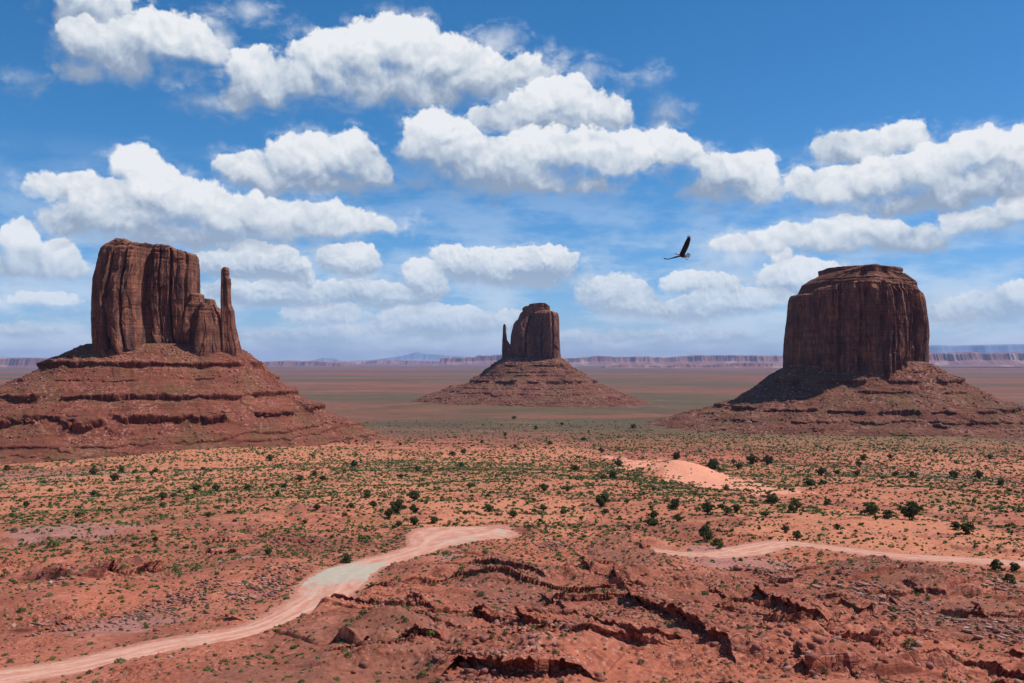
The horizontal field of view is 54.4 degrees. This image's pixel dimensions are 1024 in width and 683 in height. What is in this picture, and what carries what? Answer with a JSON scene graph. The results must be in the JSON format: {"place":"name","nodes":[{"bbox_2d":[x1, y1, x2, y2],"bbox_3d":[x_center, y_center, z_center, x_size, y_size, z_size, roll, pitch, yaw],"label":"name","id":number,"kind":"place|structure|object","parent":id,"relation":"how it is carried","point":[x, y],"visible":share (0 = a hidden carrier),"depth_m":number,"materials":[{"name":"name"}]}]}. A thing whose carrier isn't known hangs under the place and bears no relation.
{"place":"outdoors","nodes":[
{"label":"outdoors","id":0,"kind":"place"},
{"bbox_2d":[0,527,516,682],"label":"road","id":1,"kind":"structure","parent":0,"point":[345,579],"depth_m":196.24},
{"bbox_2d":[312,358,349,361],"bbox_3d":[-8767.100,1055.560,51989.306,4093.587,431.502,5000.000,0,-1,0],"label":"mountain","id":2,"kind":"structure","parent":0,"point":[331,359],"depth_m":51764.22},
{"bbox_2d":[363,352,463,360],"bbox_3d":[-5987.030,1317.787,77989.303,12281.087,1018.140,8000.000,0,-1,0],"label":"mountain","id":3,"kind":"structure","parent":0,"point":[418,356],"depth_m":77239.09,"materials":[{"name":"stone"}]},
{"bbox_2d":[0,365,1023,682],"bbox_3d":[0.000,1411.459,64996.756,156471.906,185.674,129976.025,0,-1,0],"label":"ground","id":4,"kind":"structure","parent":0,"point":[378,397],"depth_m":241.99,"materials":[{"name":"soil"}]},
{"bbox_2d":[3,464,11,470],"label":"juniper tree","id":5,"kind":"object","parent":4,"relation":"on","point":[6,467],"visible":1,"depth_m":999.11,"materials":[{"name":"green plant"}]},
{"bbox_2d":[0,358,48,366],"bbox_3d":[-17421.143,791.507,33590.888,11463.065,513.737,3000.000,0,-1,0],"label":"mesa","id":6,"kind":"structure","parent":4,"relation":"on","point":[18,362],"depth_m":33401.99,"materials":[{"name":"stone"}]},
{"bbox_2d":[45,538,60,547],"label":"shrub","id":7,"kind":"object","parent":4,"relation":"on","point":[56,542],"visible":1,"depth_m":289.46,"materials":[{"name":"green plant"}]},
{"bbox_2d":[89,467,98,474],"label":"juniper tree","id":8,"kind":"object","parent":4,"relation":"on","point":[93,471],"visible":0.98,"depth_m":904.41,"materials":[{"name":"green plant"}]},
{"bbox_2d":[109,473,120,480],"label":"juniper tree","id":9,"kind":"object","parent":4,"relation":"on","point":[113,477],"visible":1,"depth_m":775.82,"materials":[{"name":"green plant"}]},
{"bbox_2d":[114,658,126,662],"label":"shrub","id":10,"kind":"object","parent":4,"relation":"on","point":[121,660],"visible":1,"depth_m":130.79,"materials":[{"name":"green plant"}]},
{"bbox_2d":[117,466,124,472],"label":"juniper tree","id":11,"kind":"object","parent":4,"relation":"on","point":[121,468],"visible":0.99,"depth_m":917.25,"materials":[{"name":"green plant"}]},
{"bbox_2d":[157,492,167,499],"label":"juniper tree","id":12,"kind":"object","parent":4,"relation":"on","point":[162,495],"visible":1,"depth_m":506.67,"materials":[{"name":"green plant"}]},
{"bbox_2d":[0,238,391,464],"bbox_3d":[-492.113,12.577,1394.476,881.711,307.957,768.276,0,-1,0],"label":"sandstone butte","id":13,"kind":"object","parent":4,"relation":"on","point":[145,296],"visible":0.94,"depth_m":1319.82,"materials":[{"name":"stone"}]},
{"bbox_2d":[0,345,371,462],"bbox_3d":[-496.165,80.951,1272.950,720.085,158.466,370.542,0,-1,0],"label":"talus rubble","id":14,"kind":"object","parent":13,"relation":"on","point":[108,406],"visible":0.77,"depth_m":1306.11,"materials":[{"name":"stone"}]},
{"bbox_2d":[192,484,199,490],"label":"juniper tree","id":15,"kind":"object","parent":4,"relation":"on","point":[196,487],"visible":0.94,"depth_m":610.70,"materials":[{"name":"green plant"}]},
{"bbox_2d":[212,484,220,490],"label":"juniper tree","id":16,"kind":"object","parent":4,"relation":"on","point":[215,487],"visible":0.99,"depth_m":618.01,"materials":[{"name":"green plant"}]},
{"bbox_2d":[242,483,250,490],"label":"juniper tree","id":17,"kind":"object","parent":4,"relation":"on","point":[247,487],"visible":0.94,"depth_m":594.57,"materials":[{"name":"green plant"}]},
{"bbox_2d":[295,474,303,481],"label":"juniper tree","id":18,"kind":"object","parent":4,"relation":"on","point":[299,477],"visible":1,"depth_m":697.07,"materials":[{"name":"green plant"}]},
{"bbox_2d":[262,361,351,366],"bbox_3d":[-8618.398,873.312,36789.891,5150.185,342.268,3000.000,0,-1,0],"label":"mesa","id":19,"kind":"structure","parent":4,"relation":"on","point":[303,363],"depth_m":36426.17,"materials":[{"name":"stone"}]},
{"bbox_2d":[339,553,351,562],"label":"juniper tree","id":20,"kind":"object","parent":4,"relation":"on","point":[347,558],"visible":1,"depth_m":249.19,"materials":[{"name":"green plant"}]},
{"bbox_2d":[350,460,359,466],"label":"juniper tree","id":21,"kind":"object","parent":4,"relation":"on","point":[354,463],"visible":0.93,"depth_m":893.38,"materials":[{"name":"green plant"}]},
{"bbox_2d":[359,662,368,668],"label":"boulder","id":22,"kind":"object","parent":4,"relation":"on","point":[363,665],"visible":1,"depth_m":118.16,"materials":[{"name":"stone"}]},
{"bbox_2d":[362,491,370,497],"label":"juniper tree","id":23,"kind":"object","parent":4,"relation":"on","point":[367,494],"visible":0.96,"depth_m":481.38,"materials":[{"name":"green plant"}]},
{"bbox_2d":[368,500,376,507],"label":"juniper tree","id":24,"kind":"object","parent":4,"relation":"on","point":[372,503],"visible":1,"depth_m":418.64,"materials":[{"name":"green plant"}]},
{"bbox_2d":[339,360,439,364],"bbox_3d":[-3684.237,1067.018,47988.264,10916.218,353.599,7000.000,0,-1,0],"label":"mesa","id":25,"kind":"structure","parent":4,"relation":"on","point":[392,362],"depth_m":47426.25,"materials":[{"name":"stone"}]},
{"bbox_2d":[384,508,394,517],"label":"juniper tree","id":26,"kind":"object","parent":4,"relation":"on","point":[388,512],"visible":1,"depth_m":354.91,"materials":[{"name":"green plant"}]},
{"bbox_2d":[389,498,406,513],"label":"juniper tree","id":27,"kind":"object","parent":4,"relation":"on","point":[396,506],"visible":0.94,"depth_m":391.26,"materials":[{"name":"green plant"}]},
{"bbox_2d":[406,491,419,500],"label":"juniper tree","id":28,"kind":"object","parent":4,"relation":"on","point":[414,495],"visible":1,"depth_m":447.12,"materials":[{"name":"green plant"}]},
{"bbox_2d":[409,516,418,525],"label":"juniper tree","id":29,"kind":"object","parent":4,"relation":"on","point":[415,520],"visible":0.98,"depth_m":329.92,"materials":[{"name":"green plant"}]},
{"bbox_2d":[409,505,418,512],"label":"juniper tree","id":30,"kind":"object","parent":4,"relation":"on","point":[413,508],"visible":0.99,"depth_m":377.33,"materials":[{"name":"green plant"}]},
{"bbox_2d":[430,516,438,522],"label":"juniper tree","id":31,"kind":"object","parent":4,"relation":"on","point":[434,519],"visible":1,"depth_m":333.74,"materials":[{"name":"green plant"}]},
{"bbox_2d":[459,661,469,666],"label":"boulder","id":32,"kind":"object","parent":4,"relation":"on","point":[462,663],"visible":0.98,"depth_m":116.73,"materials":[{"name":"stone"}]},
{"bbox_2d":[464,668,474,673],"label":"boulder","id":33,"kind":"object","parent":4,"relation":"on","point":[468,670],"visible":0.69,"depth_m":114.51,"materials":[{"name":"stone"}]},
{"bbox_2d":[439,354,501,365],"bbox_3d":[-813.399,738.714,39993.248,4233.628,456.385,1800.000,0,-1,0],"label":"mesa","id":34,"kind":"structure","parent":4,"relation":"on","point":[484,360],"depth_m":39758.66,"materials":[{"name":"stone"}]},
{"bbox_2d":[473,639,480,644],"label":"boulder","id":35,"kind":"object","parent":4,"relation":"on","point":[476,641],"visible":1,"depth_m":122.68,"materials":[{"name":"stone"}]},
{"bbox_2d":[475,675,485,680],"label":"boulder","id":36,"kind":"object","parent":4,"relation":"on","point":[482,677],"visible":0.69,"depth_m":110.66,"materials":[{"name":"stone"}]},
{"bbox_2d":[479,636,487,642],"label":"boulder","id":37,"kind":"object","parent":4,"relation":"on","point":[483,639],"visible":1,"depth_m":122.99,"materials":[{"name":"stone"}]},
{"bbox_2d":[480,667,489,673],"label":"boulder","id":38,"kind":"object","parent":4,"relation":"on","point":[484,670],"visible":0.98,"depth_m":113.30,"materials":[{"name":"stone"}]},
{"bbox_2d":[482,504,493,511],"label":"juniper tree","id":39,"kind":"object","parent":4,"relation":"on","point":[489,507],"visible":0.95,"depth_m":382.19,"materials":[{"name":"green plant"}]},
{"bbox_2d":[0,419,1023,557],"bbox_3d":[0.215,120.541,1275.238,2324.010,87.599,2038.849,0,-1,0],"label":"scrub","id":40,"kind":"object","parent":4,"relation":"on","point":[299,465],"visible":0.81,"depth_m":659.76,"materials":[{"name":"green plant"}]},
{"bbox_2d":[0,534,1023,682],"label":"scrub","id":41,"kind":"object","parent":4,"relation":"on","point":[176,571],"visible":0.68,"depth_m":219.57,"materials":[{"name":"green plant"}]},
{"bbox_2d":[507,511,517,517],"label":"juniper tree","id":42,"kind":"object","parent":4,"relation":"on","point":[513,514],"visible":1,"depth_m":363.13,"materials":[{"name":"green plant"}]},
{"bbox_2d":[2,483,1023,682],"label":"rubble","id":43,"kind":"object","parent":4,"relation":"on","point":[471,677],"visible":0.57,"depth_m":178.25,"materials":[{"name":"stone"}]},
{"bbox_2d":[411,303,649,406],"bbox_3d":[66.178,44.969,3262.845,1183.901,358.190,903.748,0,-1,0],"label":"sandstone butte","id":44,"kind":"object","parent":4,"relation":"on","point":[535,334],"visible":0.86,"depth_m":3248.97,"materials":[{"name":"stone"}]},
{"bbox_2d":[412,357,648,406],"bbox_3d":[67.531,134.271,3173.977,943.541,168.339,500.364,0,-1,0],"label":"talus rubble","id":45,"kind":"object","parent":44,"relation":"on","point":[525,384],"visible":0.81,"depth_m":3240.79,"materials":[{"name":"stone"}]},
{"bbox_2d":[539,483,548,490],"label":"juniper tree","id":46,"kind":"object","parent":4,"relation":"on","point":[543,487],"visible":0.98,"depth_m":537.28,"materials":[{"name":"green plant"}]},
{"bbox_2d":[550,665,559,672],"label":"boulder","id":47,"kind":"object","parent":4,"relation":"on","point":[555,668],"visible":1,"depth_m":112.10,"materials":[{"name":"stone"}]},
{"bbox_2d":[566,667,576,673],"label":"boulder","id":48,"kind":"object","parent":4,"relation":"on","point":[569,670],"visible":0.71,"depth_m":111.50,"materials":[{"name":"stone"}]},
{"bbox_2d":[569,464,579,469],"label":"juniper tree","id":49,"kind":"object","parent":4,"relation":"on","point":[575,467],"visible":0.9,"depth_m":824.68,"materials":[{"name":"green plant"}]},
{"bbox_2d":[593,671,601,676],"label":"boulder","id":50,"kind":"object","parent":4,"relation":"on","point":[598,673],"visible":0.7,"depth_m":111.37,"materials":[{"name":"stone"}]},
{"bbox_2d":[594,677,604,681],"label":"boulder","id":51,"kind":"object","parent":4,"relation":"on","point":[599,679],"visible":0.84,"depth_m":110.22,"materials":[{"name":"stone"}]},
{"bbox_2d":[595,493,610,506],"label":"juniper tree","id":52,"kind":"object","parent":4,"relation":"on","point":[602,499],"visible":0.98,"depth_m":416.26,"materials":[{"name":"green plant"}]},
{"bbox_2d":[607,470,616,478],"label":"juniper tree","id":53,"kind":"object","parent":4,"relation":"on","point":[612,473],"visible":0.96,"depth_m":676.18,"materials":[{"name":"green plant"}]},
{"bbox_2d":[614,459,622,465],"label":"juniper tree","id":54,"kind":"object","parent":4,"relation":"on","point":[618,462],"visible":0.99,"depth_m":1013.98,"materials":[{"name":"green plant"}]},
{"bbox_2d":[642,517,658,525],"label":"juniper tree","id":55,"kind":"object","parent":4,"relation":"on","point":[649,521],"visible":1,"depth_m":329.01,"materials":[{"name":"green plant"}]},
{"bbox_2d":[648,510,658,517],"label":"juniper tree","id":56,"kind":"object","parent":4,"relation":"on","point":[654,514],"visible":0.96,"depth_m":355.32,"materials":[{"name":"green plant"}]},
{"bbox_2d":[564,355,782,365],"bbox_3d":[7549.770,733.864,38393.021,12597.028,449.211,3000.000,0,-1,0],"label":"mesa","id":57,"kind":"structure","parent":4,"relation":"on","point":[660,361],"depth_m":38116.08,"materials":[{"name":"stone"}]},
{"bbox_2d":[670,498,679,507],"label":"juniper tree","id":58,"kind":"object","parent":4,"relation":"on","point":[674,502],"visible":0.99,"depth_m":410.94,"materials":[{"name":"green plant"}]},
{"bbox_2d":[673,452,679,458],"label":"juniper tree","id":59,"kind":"object","parent":4,"relation":"on","point":[676,455],"visible":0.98,"depth_m":1159.49,"materials":[{"name":"green plant"}]},
{"bbox_2d":[672,514,683,521],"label":"juniper tree","id":60,"kind":"object","parent":4,"relation":"on","point":[677,517],"visible":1,"depth_m":346.44,"materials":[{"name":"green plant"}]},
{"bbox_2d":[602,363,782,367],"bbox_3d":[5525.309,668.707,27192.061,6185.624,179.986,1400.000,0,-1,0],"label":"mesa","id":61,"kind":"structure","parent":4,"relation":"on","point":[744,365],"depth_m":27040.81,"materials":[{"name":"stone"}]},
{"bbox_2d":[698,524,712,540],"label":"juniper tree","id":62,"kind":"object","parent":4,"relation":"on","point":[705,533],"visible":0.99,"depth_m":297.48,"materials":[{"name":"green plant"}]},
{"bbox_2d":[702,501,715,513],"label":"juniper tree","id":63,"kind":"object","parent":4,"relation":"on","point":[707,506],"visible":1,"depth_m":370.27,"materials":[{"name":"green plant"}]},
{"bbox_2d":[706,459,722,470],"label":"juniper tree","id":64,"kind":"object","parent":4,"relation":"on","point":[712,464],"visible":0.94,"depth_m":902.92,"materials":[{"name":"green plant"}]},
{"bbox_2d":[710,642,720,646],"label":"boulder","id":65,"kind":"object","parent":4,"relation":"on","point":[714,644],"visible":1,"depth_m":124.58,"materials":[{"name":"stone"}]},
{"bbox_2d":[710,538,723,548],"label":"juniper tree","id":66,"kind":"object","parent":4,"relation":"on","point":[719,544],"visible":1,"depth_m":275.93,"materials":[{"name":"green plant"}]},
{"bbox_2d":[721,506,732,512],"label":"juniper tree","id":67,"kind":"object","parent":4,"relation":"on","point":[727,509],"visible":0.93,"depth_m":388.64,"materials":[{"name":"green plant"}]},
{"bbox_2d":[732,504,740,512],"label":"juniper tree","id":68,"kind":"object","parent":4,"relation":"on","point":[736,508],"visible":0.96,"depth_m":397.69,"materials":[{"name":"green plant"}]},
{"bbox_2d":[746,454,759,463],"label":"juniper tree","id":69,"kind":"object","parent":4,"relation":"on","point":[751,458],"visible":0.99,"depth_m":1069.82,"materials":[{"name":"green plant"}]},
{"bbox_2d":[752,643,760,650],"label":"boulder","id":70,"kind":"object","parent":4,"relation":"on","point":[756,646],"visible":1,"depth_m":122.06,"materials":[{"name":"stone"}]},
{"bbox_2d":[762,454,773,464],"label":"juniper tree","id":71,"kind":"object","parent":4,"relation":"on","point":[767,459],"visible":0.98,"depth_m":1037.25,"materials":[{"name":"green plant"}]},
{"bbox_2d":[763,493,779,503],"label":"juniper tree","id":72,"kind":"object","parent":4,"relation":"on","point":[772,498],"visible":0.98,"depth_m":446.12,"materials":[{"name":"green plant"}]},
{"bbox_2d":[780,525,789,532],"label":"juniper tree","id":73,"kind":"object","parent":4,"relation":"on","point":[785,528],"visible":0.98,"depth_m":308.83,"materials":[{"name":"green plant"}]},
{"bbox_2d":[781,665,791,670],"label":"boulder","id":74,"kind":"object","parent":4,"relation":"on","point":[788,668],"visible":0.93,"depth_m":117.40,"materials":[{"name":"stone"}]},
{"bbox_2d":[784,629,791,635],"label":"boulder","id":75,"kind":"object","parent":4,"relation":"on","point":[788,632],"visible":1,"depth_m":125.40,"materials":[{"name":"stone"}]},
{"bbox_2d":[787,498,801,511],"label":"juniper tree","id":76,"kind":"object","parent":4,"relation":"on","point":[796,503],"visible":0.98,"depth_m":385.64,"materials":[{"name":"green plant"}]},
{"bbox_2d":[792,530,802,539],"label":"juniper tree","id":77,"kind":"object","parent":4,"relation":"on","point":[797,533],"visible":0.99,"depth_m":293.87,"materials":[{"name":"green plant"}]},
{"bbox_2d":[796,639,802,647],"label":"boulder","id":78,"kind":"object","parent":4,"relation":"on","point":[799,642],"visible":0.96,"depth_m":121.83,"materials":[{"name":"stone"}]},
{"bbox_2d":[802,478,816,484],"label":"juniper tree","id":79,"kind":"object","parent":4,"relation":"on","point":[810,482],"visible":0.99,"depth_m":598.37,"materials":[{"name":"green plant"}]},
{"bbox_2d":[805,654,817,660],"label":"boulder","id":80,"kind":"object","parent":4,"relation":"on","point":[812,657],"visible":1,"depth_m":116.20,"materials":[{"name":"stone"}]},
{"bbox_2d":[807,642,816,649],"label":"boulder","id":81,"kind":"object","parent":4,"relation":"on","point":[812,645],"visible":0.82,"depth_m":124.02,"materials":[{"name":"stone"}]},
{"bbox_2d":[814,637,824,643],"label":"boulder","id":82,"kind":"object","parent":4,"relation":"on","point":[819,640],"visible":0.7,"depth_m":124.81,"materials":[{"name":"stone"}]},
{"bbox_2d":[815,467,826,475],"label":"juniper tree","id":83,"kind":"object","parent":4,"relation":"on","point":[821,471],"visible":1,"depth_m":815.82,"materials":[{"name":"green plant"}]},
{"bbox_2d":[824,498,831,504],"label":"juniper tree","id":84,"kind":"object","parent":4,"relation":"on","point":[826,501],"visible":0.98,"depth_m":435.93,"materials":[{"name":"green plant"}]},
{"bbox_2d":[644,264,1023,440],"bbox_3d":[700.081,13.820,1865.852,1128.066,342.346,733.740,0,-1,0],"label":"sandstone butte","id":85,"kind":"object","parent":4,"relation":"on","point":[871,321],"visible":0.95,"depth_m":1889.22,"materials":[{"name":"stone"}]},
{"bbox_2d":[656,363,1023,439],"bbox_3d":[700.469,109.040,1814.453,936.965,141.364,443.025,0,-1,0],"label":"talus rubble","id":86,"kind":"object","parent":85,"relation":"on","point":[843,414],"visible":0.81,"depth_m":1857.31,"materials":[{"name":"stone"}]},
{"bbox_2d":[859,502,879,514],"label":"juniper tree","id":87,"kind":"object","parent":4,"relation":"on","point":[871,508],"visible":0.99,"depth_m":391.93,"materials":[{"name":"green plant"}]},
{"bbox_2d":[871,627,880,635],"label":"boulder","id":88,"kind":"object","parent":4,"relation":"on","point":[875,631],"visible":1,"depth_m":139.77,"materials":[{"name":"stone"}]},
{"bbox_2d":[882,510,894,518],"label":"juniper tree","id":89,"kind":"object","parent":4,"relation":"on","point":[888,515],"visible":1,"depth_m":340.14,"materials":[{"name":"green plant"}]},
{"bbox_2d":[893,630,900,636],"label":"boulder","id":90,"kind":"object","parent":4,"relation":"on","point":[896,633],"visible":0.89,"depth_m":140.31,"materials":[{"name":"stone"}]},
{"bbox_2d":[897,501,924,519],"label":"juniper tree","id":91,"kind":"object","parent":4,"relation":"on","point":[912,510],"visible":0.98,"depth_m":341.78,"materials":[{"name":"green plant"}]},
{"bbox_2d":[904,638,917,646],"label":"shrub","id":92,"kind":"object","parent":4,"relation":"on","point":[908,640],"visible":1,"depth_m":137.99,"materials":[{"name":"green plant"}]},
{"bbox_2d":[909,471,916,476],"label":"juniper tree","id":93,"kind":"object","parent":4,"relation":"on","point":[912,474],"visible":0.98,"depth_m":848.54,"materials":[{"name":"green plant"}]},
{"bbox_2d":[914,641,922,646],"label":"boulder","id":94,"kind":"object","parent":4,"relation":"on","point":[919,644],"visible":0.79,"depth_m":137.42,"materials":[{"name":"stone"}]},
{"bbox_2d":[926,662,933,669],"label":"boulder","id":95,"kind":"object","parent":4,"relation":"on","point":[930,665],"visible":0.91,"depth_m":121.76,"materials":[{"name":"stone"}]},
{"bbox_2d":[949,470,959,477],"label":"juniper tree","id":96,"kind":"object","parent":4,"relation":"on","point":[953,473],"visible":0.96,"depth_m":851.40,"materials":[{"name":"green plant"}]},
{"bbox_2d":[949,521,960,528],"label":"juniper tree","id":97,"kind":"object","parent":4,"relation":"on","point":[954,524],"visible":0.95,"depth_m":318.21,"materials":[{"name":"green plant"}]},
{"bbox_2d":[959,521,974,533],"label":"juniper tree","id":98,"kind":"object","parent":4,"relation":"on","point":[966,527],"visible":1,"depth_m":310.88,"materials":[{"name":"green plant"}]},
{"bbox_2d":[929,352,1023,366],"bbox_3d":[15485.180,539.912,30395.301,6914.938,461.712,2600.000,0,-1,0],"label":"mesa","id":99,"kind":"structure","parent":4,"relation":"on","point":[975,359],"depth_m":29986.58,"materials":[{"name":"stone"}]},
{"bbox_2d":[972,470,983,478],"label":"juniper tree","id":100,"kind":"object","parent":4,"relation":"on","point":[979,474],"visible":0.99,"depth_m":871.12,"materials":[{"name":"green plant"}]},
{"bbox_2d":[989,559,1005,570],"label":"juniper tree","id":101,"kind":"object","parent":4,"relation":"on","point":[995,565],"visible":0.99,"depth_m":250.33,"materials":[{"name":"green plant"}]},
{"bbox_2d":[1000,573,1015,582],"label":"juniper tree","id":102,"kind":"object","parent":4,"relation":"on","point":[1007,577],"visible":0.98,"depth_m":227.94,"materials":[{"name":"green plant"}]},
{"bbox_2d":[1009,562,1019,571],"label":"juniper tree","id":103,"kind":"object","parent":4,"relation":"on","point":[1015,566],"visible":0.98,"depth_m":251.06,"materials":[{"name":"green plant"}]},
{"bbox_2d":[0,0,1023,361],"label":"sky","id":104,"kind":"structure","parent":0,"point":[370,179],"materials":[{"name":"blue"}]},
{"bbox_2d":[664,236,690,259],"bbox_3d":[10.325,-5.872,62.328,1.982,1.597,0.537,-1,-1,34],"label":"eagle","id":105,"kind":"object","parent":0,"point":[684,249],"visible":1,"depth_m":62.01},
{"bbox_2d":[653,541,1023,566],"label":"track","id":106,"kind":"structure","parent":0,"point":[754,549],"depth_m":269.52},
{"bbox_2d":[929,344,1023,352],"bbox_3d":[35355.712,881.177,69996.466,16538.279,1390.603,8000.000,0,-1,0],"label":"mountain","id":107,"kind":"structure","parent":0,"point":[1004,348],"depth_m":69202.38,"materials":[{"name":"stone"}]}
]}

